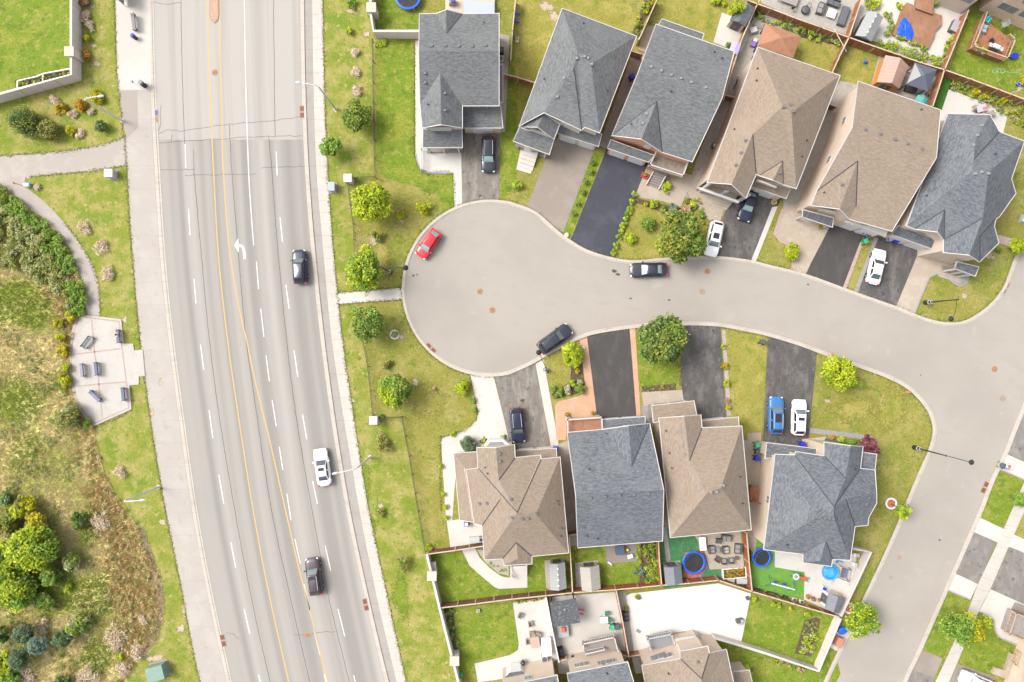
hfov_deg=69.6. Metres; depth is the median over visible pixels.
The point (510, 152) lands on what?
lawn yard
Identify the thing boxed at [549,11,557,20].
dirt patch
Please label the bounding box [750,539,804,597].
artificial lawn
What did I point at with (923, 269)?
walkway
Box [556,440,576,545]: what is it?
patio
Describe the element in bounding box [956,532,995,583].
driveway
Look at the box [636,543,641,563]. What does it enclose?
bed plants
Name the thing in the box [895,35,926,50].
bed plants
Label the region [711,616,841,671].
boundary wall
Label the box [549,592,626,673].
patio
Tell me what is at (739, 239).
driveway
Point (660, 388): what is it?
bed plants
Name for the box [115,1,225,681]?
sidewalk wide
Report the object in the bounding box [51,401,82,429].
willow shrub
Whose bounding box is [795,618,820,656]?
flower bed
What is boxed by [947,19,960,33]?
outdoor grill
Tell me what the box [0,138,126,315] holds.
trail
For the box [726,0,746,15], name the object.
climber
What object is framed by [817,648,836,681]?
lawn yard
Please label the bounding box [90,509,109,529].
dry shrub
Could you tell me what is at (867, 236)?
wheeled bin
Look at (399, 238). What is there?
lush grass patch
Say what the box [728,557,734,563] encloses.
garden chair
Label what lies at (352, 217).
chain fence
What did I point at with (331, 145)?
young tree
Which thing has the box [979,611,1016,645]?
edging kerb
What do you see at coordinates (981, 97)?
bed plants
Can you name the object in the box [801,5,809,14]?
fire pit
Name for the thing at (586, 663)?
window
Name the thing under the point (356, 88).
dry shrub
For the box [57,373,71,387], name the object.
goldenrod bush
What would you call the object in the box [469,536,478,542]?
cold frame
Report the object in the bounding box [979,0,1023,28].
house
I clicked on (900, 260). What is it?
driveway
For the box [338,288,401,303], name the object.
footpath link
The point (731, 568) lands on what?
marigold planter
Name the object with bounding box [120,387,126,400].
bench
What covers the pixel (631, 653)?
wood fence
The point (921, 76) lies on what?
gazebo
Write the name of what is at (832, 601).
shed
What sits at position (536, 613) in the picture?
patio
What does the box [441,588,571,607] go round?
wood fence
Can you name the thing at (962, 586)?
patio
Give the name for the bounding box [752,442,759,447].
wheeled bin
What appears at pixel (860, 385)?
lush grass patch
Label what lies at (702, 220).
bed plants
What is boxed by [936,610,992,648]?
two tone tree
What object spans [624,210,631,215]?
hedge plant
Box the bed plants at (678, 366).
[676,362,682,385]
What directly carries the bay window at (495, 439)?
in the house at (510, 500)
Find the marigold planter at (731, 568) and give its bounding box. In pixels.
[721,566,746,579]
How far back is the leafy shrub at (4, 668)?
93.18 m
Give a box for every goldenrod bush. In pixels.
[53,318,63,327]
[54,333,65,342]
[54,345,69,356]
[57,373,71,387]
[62,362,69,372]
[64,311,76,322]
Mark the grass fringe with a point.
(338, 316)
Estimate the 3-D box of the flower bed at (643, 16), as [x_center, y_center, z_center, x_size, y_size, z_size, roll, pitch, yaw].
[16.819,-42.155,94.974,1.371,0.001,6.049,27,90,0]
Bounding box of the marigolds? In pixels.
[723,568,744,577]
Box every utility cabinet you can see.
[104,169,118,179]
[328,182,337,192]
[832,634,844,648]
[1017,214,1023,224]
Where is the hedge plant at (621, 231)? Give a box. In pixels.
[618,227,624,234]
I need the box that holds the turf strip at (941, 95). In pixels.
[933,78,951,110]
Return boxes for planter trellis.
[15,68,69,87]
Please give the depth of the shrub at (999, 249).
94.42 m
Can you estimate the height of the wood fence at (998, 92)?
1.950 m
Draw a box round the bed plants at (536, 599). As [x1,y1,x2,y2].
[517,597,542,603]
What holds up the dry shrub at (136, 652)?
on the meadow
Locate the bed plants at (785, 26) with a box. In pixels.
[757,6,840,45]
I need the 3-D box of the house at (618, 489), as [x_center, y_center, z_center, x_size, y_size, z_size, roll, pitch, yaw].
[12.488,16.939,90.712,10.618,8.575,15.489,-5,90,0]
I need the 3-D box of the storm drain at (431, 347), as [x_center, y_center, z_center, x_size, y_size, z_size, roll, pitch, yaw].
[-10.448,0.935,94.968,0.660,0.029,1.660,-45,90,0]
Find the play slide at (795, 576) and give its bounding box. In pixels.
[790,571,809,582]
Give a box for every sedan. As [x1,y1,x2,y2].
[312,448,331,486]
[415,228,441,259]
[630,261,666,277]
[736,190,758,221]
[864,248,887,285]
[957,669,992,681]
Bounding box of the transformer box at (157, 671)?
[145,659,170,681]
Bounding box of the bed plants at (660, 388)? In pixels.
[644,383,674,391]
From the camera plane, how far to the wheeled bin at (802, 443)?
93.92 m
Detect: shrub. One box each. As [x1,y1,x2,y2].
[0,490,13,507]
[0,513,20,538]
[0,625,10,644]
[0,649,12,677]
[0,670,23,681]
[5,104,40,140]
[20,662,36,681]
[33,183,40,190]
[33,616,49,635]
[34,591,54,611]
[35,119,61,140]
[39,565,63,586]
[49,94,60,104]
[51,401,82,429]
[54,102,67,114]
[54,674,71,681]
[62,552,82,572]
[63,583,72,592]
[65,124,75,136]
[65,613,93,637]
[66,109,77,119]
[69,512,87,529]
[73,98,87,112]
[75,128,84,138]
[76,219,92,235]
[76,662,101,681]
[78,0,89,6]
[79,10,89,21]
[82,34,90,40]
[82,50,91,61]
[82,417,92,428]
[84,20,94,31]
[86,107,94,114]
[90,88,104,104]
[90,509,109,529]
[92,239,109,255]
[94,120,106,132]
[100,265,114,280]
[103,623,130,651]
[112,465,126,478]
[115,661,130,677]
[116,653,122,661]
[130,644,143,661]
[137,614,147,626]
[345,26,352,34]
[346,0,356,9]
[350,47,360,55]
[350,66,360,77]
[352,84,361,96]
[371,231,382,242]
[376,431,390,451]
[377,508,385,517]
[383,360,392,369]
[390,331,398,337]
[395,556,409,573]
[396,211,404,219]
[416,202,431,214]
[425,544,432,550]
[453,380,469,396]
[460,435,477,451]
[512,180,522,190]
[557,388,563,396]
[561,341,583,368]
[564,384,571,394]
[569,380,574,386]
[574,383,585,394]
[624,231,636,243]
[639,216,656,230]
[649,199,657,208]
[660,206,665,212]
[661,181,671,193]
[669,202,678,212]
[680,205,691,212]
[684,197,690,202]
[689,200,696,207]
[716,0,726,5]
[720,362,728,369]
[723,379,729,386]
[744,664,753,675]
[784,242,800,260]
[837,435,844,442]
[847,438,859,445]
[896,2,902,9]
[971,88,980,95]
[995,246,1002,252]
[1020,74,1023,85]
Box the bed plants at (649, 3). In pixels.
[634,0,655,34]
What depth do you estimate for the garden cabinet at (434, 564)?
93.91 m
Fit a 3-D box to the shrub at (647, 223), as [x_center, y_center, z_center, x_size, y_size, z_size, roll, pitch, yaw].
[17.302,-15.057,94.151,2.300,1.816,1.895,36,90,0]
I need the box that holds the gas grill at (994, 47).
[988,42,1003,51]
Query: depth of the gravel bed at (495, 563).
94.97 m
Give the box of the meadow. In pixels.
[0,184,155,681]
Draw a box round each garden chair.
[714,555,720,563]
[715,538,721,543]
[721,558,727,564]
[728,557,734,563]
[985,15,991,22]
[999,19,1010,28]
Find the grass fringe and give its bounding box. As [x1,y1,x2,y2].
[0,0,1014,681]
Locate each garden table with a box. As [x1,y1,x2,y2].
[530,636,539,647]
[557,625,568,637]
[600,615,607,622]
[778,0,797,5]
[825,8,836,19]
[975,103,987,113]
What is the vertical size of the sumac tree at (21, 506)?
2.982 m
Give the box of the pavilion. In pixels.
[550,594,579,626]
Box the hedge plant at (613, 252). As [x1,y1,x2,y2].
[610,248,616,255]
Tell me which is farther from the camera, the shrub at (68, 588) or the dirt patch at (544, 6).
the dirt patch at (544, 6)
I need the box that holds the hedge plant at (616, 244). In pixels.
[613,241,618,248]
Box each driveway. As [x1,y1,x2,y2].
[461,129,499,203]
[495,365,550,449]
[527,137,593,231]
[571,149,647,256]
[587,328,635,418]
[680,325,725,418]
[717,195,780,259]
[763,336,816,444]
[807,225,862,286]
[858,236,916,305]
[907,670,932,681]
[913,650,942,681]
[950,664,993,681]
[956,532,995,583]
[991,547,1023,603]
[1008,415,1023,460]
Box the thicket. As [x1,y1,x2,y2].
[0,183,87,316]
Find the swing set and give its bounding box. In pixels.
[766,575,794,589]
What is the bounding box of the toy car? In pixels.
[1005,463,1012,468]
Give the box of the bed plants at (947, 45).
[943,33,954,56]
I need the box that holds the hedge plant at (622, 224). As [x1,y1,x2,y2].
[619,222,626,228]
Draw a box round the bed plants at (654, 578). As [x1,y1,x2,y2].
[642,542,658,583]
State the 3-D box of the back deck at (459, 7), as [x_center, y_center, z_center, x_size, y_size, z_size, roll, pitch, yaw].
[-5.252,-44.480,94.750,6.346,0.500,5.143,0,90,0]
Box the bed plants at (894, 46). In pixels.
[877,38,943,66]
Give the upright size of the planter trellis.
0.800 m
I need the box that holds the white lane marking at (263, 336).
[185,0,355,681]
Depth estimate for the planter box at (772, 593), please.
94.54 m
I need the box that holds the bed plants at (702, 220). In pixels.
[685,197,706,223]
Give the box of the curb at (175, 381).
[150,70,227,681]
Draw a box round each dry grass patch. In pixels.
[371,238,393,270]
[373,271,402,289]
[408,380,450,419]
[826,396,879,423]
[874,383,908,431]
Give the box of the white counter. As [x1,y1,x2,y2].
[541,636,551,656]
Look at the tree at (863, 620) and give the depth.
91.06 m
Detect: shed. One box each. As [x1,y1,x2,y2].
[550,559,566,590]
[580,562,600,590]
[662,562,682,584]
[726,2,754,31]
[820,590,844,613]
[852,11,882,42]
[872,55,908,91]
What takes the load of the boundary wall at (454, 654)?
on the ground at (898, 462)
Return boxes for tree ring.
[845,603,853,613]
[885,498,896,509]
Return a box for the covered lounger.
[836,6,850,27]
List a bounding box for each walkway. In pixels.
[415,41,461,206]
[896,256,963,312]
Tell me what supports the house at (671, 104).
on the ground at (898, 462)
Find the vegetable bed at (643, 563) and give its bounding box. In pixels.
[639,542,659,584]
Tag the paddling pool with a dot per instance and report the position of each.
(830, 573)
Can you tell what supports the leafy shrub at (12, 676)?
on the meadow
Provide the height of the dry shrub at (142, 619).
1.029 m
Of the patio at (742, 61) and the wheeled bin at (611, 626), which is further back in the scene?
the patio at (742, 61)
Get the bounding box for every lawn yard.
[375,41,436,188]
[376,0,417,29]
[432,550,569,602]
[453,602,518,675]
[501,42,520,196]
[513,0,643,81]
[550,350,570,391]
[562,152,601,236]
[571,543,640,591]
[611,202,709,258]
[636,331,680,385]
[638,0,751,50]
[719,644,839,681]
[725,330,766,440]
[742,594,840,664]
[794,38,840,70]
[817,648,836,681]
[836,45,877,84]
[922,592,969,656]
[949,13,1023,96]
[957,613,1014,674]
[981,471,1023,527]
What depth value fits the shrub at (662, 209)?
94.40 m
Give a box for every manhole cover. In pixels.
[212,69,217,75]
[305,632,310,637]
[477,288,482,294]
[489,307,495,313]
[699,288,705,294]
[704,268,710,274]
[991,366,997,371]
[999,395,1005,401]
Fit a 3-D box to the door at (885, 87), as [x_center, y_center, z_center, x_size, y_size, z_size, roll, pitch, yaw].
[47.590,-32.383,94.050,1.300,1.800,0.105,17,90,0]
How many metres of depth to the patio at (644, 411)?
94.96 m
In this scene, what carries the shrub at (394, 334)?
on the ground at (898, 462)
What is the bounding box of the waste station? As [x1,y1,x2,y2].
[23,183,31,186]
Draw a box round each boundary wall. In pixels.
[0,0,83,102]
[366,0,418,38]
[426,551,461,681]
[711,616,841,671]
[837,546,871,616]
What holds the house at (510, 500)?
on the ground at (898, 462)
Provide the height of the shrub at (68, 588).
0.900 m
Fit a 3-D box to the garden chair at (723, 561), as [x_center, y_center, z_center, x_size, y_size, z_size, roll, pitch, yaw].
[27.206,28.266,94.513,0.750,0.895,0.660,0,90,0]
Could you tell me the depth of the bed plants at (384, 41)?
94.66 m
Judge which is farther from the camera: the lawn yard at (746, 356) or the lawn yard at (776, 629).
the lawn yard at (746, 356)
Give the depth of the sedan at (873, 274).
94.06 m
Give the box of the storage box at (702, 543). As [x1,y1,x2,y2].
[698,536,706,550]
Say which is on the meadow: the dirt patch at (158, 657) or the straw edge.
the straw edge
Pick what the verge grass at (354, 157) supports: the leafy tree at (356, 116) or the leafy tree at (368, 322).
the leafy tree at (356, 116)
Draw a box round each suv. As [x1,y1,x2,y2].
[290,250,308,283]
[304,557,324,595]
[480,136,496,172]
[509,407,526,442]
[536,323,572,354]
[704,220,724,256]
[766,396,785,433]
[789,399,808,435]
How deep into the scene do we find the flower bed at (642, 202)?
94.97 m
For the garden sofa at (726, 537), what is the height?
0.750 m
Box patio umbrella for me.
[915,95,927,103]
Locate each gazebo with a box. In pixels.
[753,23,800,57]
[899,63,936,95]
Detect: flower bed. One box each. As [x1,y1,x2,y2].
[443,608,456,649]
[552,345,584,398]
[633,0,653,35]
[634,198,681,213]
[642,384,675,391]
[753,3,841,45]
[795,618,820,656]
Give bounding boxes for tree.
[0,539,27,582]
[0,569,40,613]
[3,523,60,572]
[8,494,35,519]
[24,511,47,530]
[318,135,342,156]
[341,97,372,132]
[344,244,383,292]
[349,305,386,344]
[350,181,393,221]
[377,373,414,409]
[637,312,690,364]
[654,208,707,264]
[819,354,857,392]
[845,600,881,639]
[857,434,880,455]
[891,503,912,519]
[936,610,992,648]
[1008,238,1023,255]
[1009,492,1023,506]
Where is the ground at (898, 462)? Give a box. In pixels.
[0,0,1023,681]
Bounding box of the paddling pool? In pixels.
[822,564,838,579]
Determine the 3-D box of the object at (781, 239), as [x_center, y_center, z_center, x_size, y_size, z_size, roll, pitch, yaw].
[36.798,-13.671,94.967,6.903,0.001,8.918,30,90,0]
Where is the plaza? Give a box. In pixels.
[69,315,144,425]
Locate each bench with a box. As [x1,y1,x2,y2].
[79,363,85,376]
[80,336,94,348]
[88,390,101,401]
[92,362,100,375]
[116,329,120,342]
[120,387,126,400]
[130,12,137,30]
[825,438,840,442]
[838,565,851,581]
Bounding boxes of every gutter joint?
[150,24,395,681]
[406,204,1018,680]
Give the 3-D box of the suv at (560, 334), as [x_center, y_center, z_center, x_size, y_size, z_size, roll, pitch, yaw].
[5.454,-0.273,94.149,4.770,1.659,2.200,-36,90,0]
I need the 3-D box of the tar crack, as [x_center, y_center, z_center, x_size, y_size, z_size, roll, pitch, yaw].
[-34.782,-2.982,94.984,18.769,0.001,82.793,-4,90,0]
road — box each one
[154,0,302,139]
[159,140,383,681]
[406,204,1023,681]
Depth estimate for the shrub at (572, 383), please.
94.50 m
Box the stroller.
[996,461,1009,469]
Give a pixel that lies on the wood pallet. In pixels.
(759, 23)
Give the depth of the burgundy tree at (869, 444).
92.19 m
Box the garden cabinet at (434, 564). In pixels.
[431,560,436,568]
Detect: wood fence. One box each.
[426,543,482,554]
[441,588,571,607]
[504,73,534,85]
[510,0,515,64]
[545,596,559,662]
[559,654,566,661]
[567,531,576,535]
[568,535,572,593]
[573,581,661,592]
[615,590,629,657]
[620,650,639,656]
[629,51,642,59]
[636,0,656,45]
[656,542,661,586]
[659,576,718,585]
[714,575,752,591]
[720,0,759,103]
[723,95,734,101]
[742,531,752,592]
[746,0,849,42]
[751,588,839,617]
[828,104,837,110]
[829,37,849,71]
[844,0,861,39]
[846,37,945,74]
[927,70,944,106]
[936,10,969,74]
[941,70,1023,105]
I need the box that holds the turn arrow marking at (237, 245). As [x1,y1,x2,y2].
[234,240,245,258]
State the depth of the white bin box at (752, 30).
94.31 m
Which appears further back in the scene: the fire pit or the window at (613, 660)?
the fire pit
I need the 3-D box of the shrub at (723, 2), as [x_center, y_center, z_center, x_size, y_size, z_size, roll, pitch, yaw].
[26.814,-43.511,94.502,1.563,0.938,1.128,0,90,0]
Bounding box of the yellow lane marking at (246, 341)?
[207,0,327,681]
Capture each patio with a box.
[441,375,508,546]
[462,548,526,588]
[475,597,556,681]
[500,34,508,131]
[516,149,531,173]
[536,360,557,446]
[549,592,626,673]
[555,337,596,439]
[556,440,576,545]
[599,51,643,148]
[605,544,636,563]
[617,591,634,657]
[626,583,750,673]
[630,328,640,415]
[635,164,690,206]
[638,25,654,51]
[641,406,653,425]
[642,390,682,405]
[663,526,670,561]
[681,52,751,203]
[687,167,723,220]
[695,531,743,569]
[714,13,753,52]
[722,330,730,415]
[739,4,796,55]
[744,440,760,552]
[748,432,760,441]
[752,206,777,260]
[761,0,857,33]
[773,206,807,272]
[775,551,855,613]
[777,209,828,273]
[783,81,856,207]
[802,437,825,446]
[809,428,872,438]
[830,589,842,596]
[830,632,850,650]
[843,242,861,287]
[853,0,968,64]
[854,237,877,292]
[871,56,937,101]
[938,266,962,282]
[940,89,1007,131]
[949,574,977,598]
[954,273,969,284]
[974,518,1023,552]
[980,590,1023,643]
[997,235,1012,246]
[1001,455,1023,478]
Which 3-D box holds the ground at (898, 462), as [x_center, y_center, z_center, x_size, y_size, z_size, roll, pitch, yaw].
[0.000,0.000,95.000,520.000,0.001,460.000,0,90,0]
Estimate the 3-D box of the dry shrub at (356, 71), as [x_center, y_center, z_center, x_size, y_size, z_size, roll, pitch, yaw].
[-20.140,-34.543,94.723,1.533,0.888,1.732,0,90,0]
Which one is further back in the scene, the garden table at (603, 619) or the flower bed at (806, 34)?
the flower bed at (806, 34)
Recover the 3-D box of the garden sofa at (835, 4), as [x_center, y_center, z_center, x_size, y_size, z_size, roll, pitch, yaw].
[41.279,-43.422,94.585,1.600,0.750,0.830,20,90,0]
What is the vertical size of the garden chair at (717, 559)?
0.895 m
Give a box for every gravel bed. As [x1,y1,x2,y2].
[477,547,508,575]
[889,47,937,66]
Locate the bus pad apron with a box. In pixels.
[119,91,137,138]
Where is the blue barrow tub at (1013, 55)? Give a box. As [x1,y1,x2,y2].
[1009,53,1018,58]
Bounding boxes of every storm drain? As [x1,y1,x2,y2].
[153,110,157,122]
[220,634,226,646]
[299,105,303,117]
[362,598,368,610]
[426,342,436,352]
[980,481,988,493]
[1003,283,1010,294]
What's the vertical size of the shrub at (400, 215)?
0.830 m
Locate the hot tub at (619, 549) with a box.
[615,545,624,554]
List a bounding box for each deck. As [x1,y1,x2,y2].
[446,0,494,12]
[892,2,941,48]
[914,0,934,14]
[966,11,1015,62]
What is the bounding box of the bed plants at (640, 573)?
[633,565,645,576]
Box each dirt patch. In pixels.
[92,60,100,65]
[144,654,162,661]
[176,624,184,631]
[346,8,356,12]
[368,237,381,245]
[412,378,418,385]
[537,0,553,10]
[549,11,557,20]
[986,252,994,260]
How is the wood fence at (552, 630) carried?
on the ground at (898, 462)
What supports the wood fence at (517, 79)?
on the ground at (898, 462)
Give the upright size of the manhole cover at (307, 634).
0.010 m
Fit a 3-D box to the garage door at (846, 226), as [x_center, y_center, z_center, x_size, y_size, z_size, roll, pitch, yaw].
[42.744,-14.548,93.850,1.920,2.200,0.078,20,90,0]
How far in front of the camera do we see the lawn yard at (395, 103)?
94.99 m
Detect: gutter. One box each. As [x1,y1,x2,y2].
[152,0,231,681]
[300,0,386,681]
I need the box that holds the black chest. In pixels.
[903,85,917,93]
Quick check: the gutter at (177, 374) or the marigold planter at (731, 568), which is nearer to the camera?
the marigold planter at (731, 568)
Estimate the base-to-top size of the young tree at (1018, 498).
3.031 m
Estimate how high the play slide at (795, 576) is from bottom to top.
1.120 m
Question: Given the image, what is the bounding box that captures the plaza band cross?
[72,320,125,417]
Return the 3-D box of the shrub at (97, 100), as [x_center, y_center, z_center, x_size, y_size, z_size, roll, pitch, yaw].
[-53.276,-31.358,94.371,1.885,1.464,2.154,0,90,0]
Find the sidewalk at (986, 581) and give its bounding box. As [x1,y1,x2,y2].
[936,484,1023,681]
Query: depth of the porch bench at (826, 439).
94.50 m
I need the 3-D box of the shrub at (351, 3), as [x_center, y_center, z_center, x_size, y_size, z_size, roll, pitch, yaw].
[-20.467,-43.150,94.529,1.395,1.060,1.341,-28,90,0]
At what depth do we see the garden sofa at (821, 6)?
94.44 m
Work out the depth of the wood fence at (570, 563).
93.14 m
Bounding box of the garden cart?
[750,38,757,47]
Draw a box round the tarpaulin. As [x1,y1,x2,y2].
[897,17,913,39]
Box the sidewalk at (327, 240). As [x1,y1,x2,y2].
[312,0,405,681]
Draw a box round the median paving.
[211,0,216,19]
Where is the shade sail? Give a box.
[464,0,493,12]
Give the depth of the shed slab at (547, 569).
94.93 m
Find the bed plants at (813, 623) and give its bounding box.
[802,621,818,634]
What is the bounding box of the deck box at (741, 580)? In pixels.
[736,578,746,583]
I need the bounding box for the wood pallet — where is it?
[751,17,764,28]
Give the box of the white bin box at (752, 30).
[749,26,757,33]
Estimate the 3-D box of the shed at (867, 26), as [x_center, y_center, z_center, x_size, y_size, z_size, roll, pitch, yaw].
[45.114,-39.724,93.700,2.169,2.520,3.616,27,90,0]
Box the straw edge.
[135,525,164,657]
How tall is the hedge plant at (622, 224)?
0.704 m
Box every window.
[429,127,451,130]
[484,437,508,445]
[506,662,523,675]
[524,675,531,680]
[530,128,549,137]
[560,122,578,130]
[579,661,588,666]
[596,660,603,665]
[609,658,616,662]
[649,651,666,661]
[663,651,673,658]
[755,179,776,188]
[818,208,834,213]
[841,115,846,125]
[960,0,974,3]
[996,1,1020,13]
[1017,10,1023,17]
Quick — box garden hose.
[992,68,1021,74]
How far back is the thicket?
94.07 m
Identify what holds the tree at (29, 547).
on the meadow
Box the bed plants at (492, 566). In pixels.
[476,547,505,571]
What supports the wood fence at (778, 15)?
on the flower bed at (806, 34)
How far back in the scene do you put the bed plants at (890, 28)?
94.52 m
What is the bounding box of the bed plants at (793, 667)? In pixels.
[774,659,805,672]
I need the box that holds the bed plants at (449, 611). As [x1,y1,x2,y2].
[445,608,459,650]
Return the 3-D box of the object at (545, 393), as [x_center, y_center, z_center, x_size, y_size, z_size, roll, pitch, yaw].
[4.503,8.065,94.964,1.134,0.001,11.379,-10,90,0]
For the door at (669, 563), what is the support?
in the shed at (672, 573)
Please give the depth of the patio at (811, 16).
94.96 m
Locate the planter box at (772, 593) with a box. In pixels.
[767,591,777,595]
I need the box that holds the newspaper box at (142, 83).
[137,79,147,87]
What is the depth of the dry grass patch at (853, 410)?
94.99 m
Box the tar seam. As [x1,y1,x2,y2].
[181,0,349,681]
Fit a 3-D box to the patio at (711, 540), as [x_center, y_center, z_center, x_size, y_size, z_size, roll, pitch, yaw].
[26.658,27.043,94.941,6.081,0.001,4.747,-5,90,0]
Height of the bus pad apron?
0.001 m
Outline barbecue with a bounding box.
[557,645,563,656]
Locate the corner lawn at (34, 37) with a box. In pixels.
[0,0,69,91]
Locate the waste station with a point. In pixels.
(27, 184)
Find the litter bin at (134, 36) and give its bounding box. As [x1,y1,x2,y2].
[130,33,137,39]
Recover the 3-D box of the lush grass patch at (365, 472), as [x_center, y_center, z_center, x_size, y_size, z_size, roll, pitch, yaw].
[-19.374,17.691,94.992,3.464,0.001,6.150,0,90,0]
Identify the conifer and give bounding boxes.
[6,647,29,672]
[10,622,35,643]
[26,635,50,655]
[50,629,73,649]
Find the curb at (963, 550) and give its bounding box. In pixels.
[903,403,1023,681]
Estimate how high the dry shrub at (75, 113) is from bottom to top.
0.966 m
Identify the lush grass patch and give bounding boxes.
[362,463,370,496]
[370,517,378,530]
[391,575,408,625]
[394,234,403,242]
[422,174,444,194]
[853,377,869,390]
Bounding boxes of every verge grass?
[0,0,198,681]
[323,0,372,289]
[339,303,456,681]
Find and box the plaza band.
[71,316,128,423]
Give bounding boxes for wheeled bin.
[608,623,614,630]
[613,623,619,629]
[628,73,634,81]
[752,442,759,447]
[752,455,759,460]
[753,449,760,454]
[758,339,765,344]
[797,441,805,446]
[860,238,868,244]
[861,234,871,238]
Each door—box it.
[473,129,492,133]
[553,559,560,562]
[560,135,574,143]
[578,141,593,149]
[583,562,593,566]
[609,150,625,158]
[627,157,643,164]
[665,562,675,566]
[729,22,740,31]
[754,189,774,198]
[820,592,827,603]
[839,224,857,230]
[855,229,876,235]
[878,84,891,90]
[884,235,907,243]
[903,243,924,249]
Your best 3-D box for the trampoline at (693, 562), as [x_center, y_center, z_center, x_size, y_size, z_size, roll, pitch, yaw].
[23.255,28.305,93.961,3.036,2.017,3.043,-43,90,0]
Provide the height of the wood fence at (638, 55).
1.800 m
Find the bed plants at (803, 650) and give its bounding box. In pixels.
[799,632,818,653]
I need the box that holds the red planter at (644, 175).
[640,172,648,178]
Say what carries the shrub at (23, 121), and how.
on the verge grass at (99, 200)
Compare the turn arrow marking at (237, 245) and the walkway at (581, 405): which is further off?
the turn arrow marking at (237, 245)
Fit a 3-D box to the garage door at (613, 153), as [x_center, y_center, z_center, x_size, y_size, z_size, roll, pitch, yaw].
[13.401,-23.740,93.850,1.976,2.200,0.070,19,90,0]
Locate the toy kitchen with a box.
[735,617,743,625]
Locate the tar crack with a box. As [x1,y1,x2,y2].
[156,2,334,639]
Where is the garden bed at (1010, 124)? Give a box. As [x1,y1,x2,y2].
[949,81,1023,132]
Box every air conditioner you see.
[500,47,503,54]
[541,654,547,661]
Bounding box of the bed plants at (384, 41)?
[373,38,386,47]
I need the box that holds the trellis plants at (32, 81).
[18,72,69,86]
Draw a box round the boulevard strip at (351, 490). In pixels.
[304,0,395,681]
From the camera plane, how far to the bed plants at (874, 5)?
94.30 m
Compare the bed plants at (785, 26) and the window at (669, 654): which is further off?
the bed plants at (785, 26)
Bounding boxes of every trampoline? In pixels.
[396,0,419,8]
[682,551,707,576]
[751,548,774,569]
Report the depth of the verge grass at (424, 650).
95.00 m
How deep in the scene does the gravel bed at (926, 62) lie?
94.96 m
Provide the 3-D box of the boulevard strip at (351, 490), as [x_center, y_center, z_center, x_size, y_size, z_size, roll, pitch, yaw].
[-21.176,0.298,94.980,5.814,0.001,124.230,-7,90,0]
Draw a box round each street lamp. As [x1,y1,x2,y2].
[84,95,123,122]
[124,485,160,501]
[295,81,336,110]
[332,455,371,474]
[380,265,407,274]
[536,350,548,372]
[912,445,973,464]
[923,299,958,321]
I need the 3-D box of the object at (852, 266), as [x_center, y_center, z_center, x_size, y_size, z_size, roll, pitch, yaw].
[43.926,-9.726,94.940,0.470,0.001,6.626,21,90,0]
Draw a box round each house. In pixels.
[418,9,502,170]
[453,437,568,578]
[502,658,558,681]
[513,8,636,170]
[566,415,663,547]
[567,633,633,681]
[607,19,734,189]
[639,629,752,681]
[648,400,751,537]
[695,47,840,209]
[748,439,876,566]
[795,81,940,236]
[882,113,1023,276]
[934,0,976,12]
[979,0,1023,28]
[990,603,1023,681]
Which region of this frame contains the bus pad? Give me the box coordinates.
[116,0,150,89]
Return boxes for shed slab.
[544,559,566,589]
[575,560,598,587]
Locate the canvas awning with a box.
[730,41,740,58]
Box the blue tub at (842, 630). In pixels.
[838,626,846,634]
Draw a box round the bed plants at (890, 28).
[883,11,894,36]
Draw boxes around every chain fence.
[343,39,376,184]
[347,182,355,254]
[363,342,378,423]
[378,416,426,553]
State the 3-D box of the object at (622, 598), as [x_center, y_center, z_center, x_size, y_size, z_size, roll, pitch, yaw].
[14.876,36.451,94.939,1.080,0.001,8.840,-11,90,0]
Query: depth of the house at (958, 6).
93.66 m
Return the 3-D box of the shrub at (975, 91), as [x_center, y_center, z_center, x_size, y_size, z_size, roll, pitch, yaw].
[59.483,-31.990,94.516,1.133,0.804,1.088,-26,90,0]
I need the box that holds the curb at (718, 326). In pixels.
[402,200,1018,681]
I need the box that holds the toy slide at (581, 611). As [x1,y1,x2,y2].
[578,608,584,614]
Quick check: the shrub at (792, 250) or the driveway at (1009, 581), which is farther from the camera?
the driveway at (1009, 581)
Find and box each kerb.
[150,0,229,681]
[209,0,218,22]
[302,0,388,681]
[415,153,451,173]
[914,288,924,313]
[925,274,967,287]
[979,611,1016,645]
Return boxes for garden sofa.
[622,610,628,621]
[707,545,714,554]
[721,534,731,541]
[722,545,728,554]
[734,543,742,554]
[815,1,826,15]
[826,0,841,8]
[978,24,987,33]
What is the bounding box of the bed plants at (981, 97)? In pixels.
[950,80,1023,127]
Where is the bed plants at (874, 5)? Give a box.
[864,0,881,10]
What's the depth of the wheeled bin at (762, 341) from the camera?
93.91 m

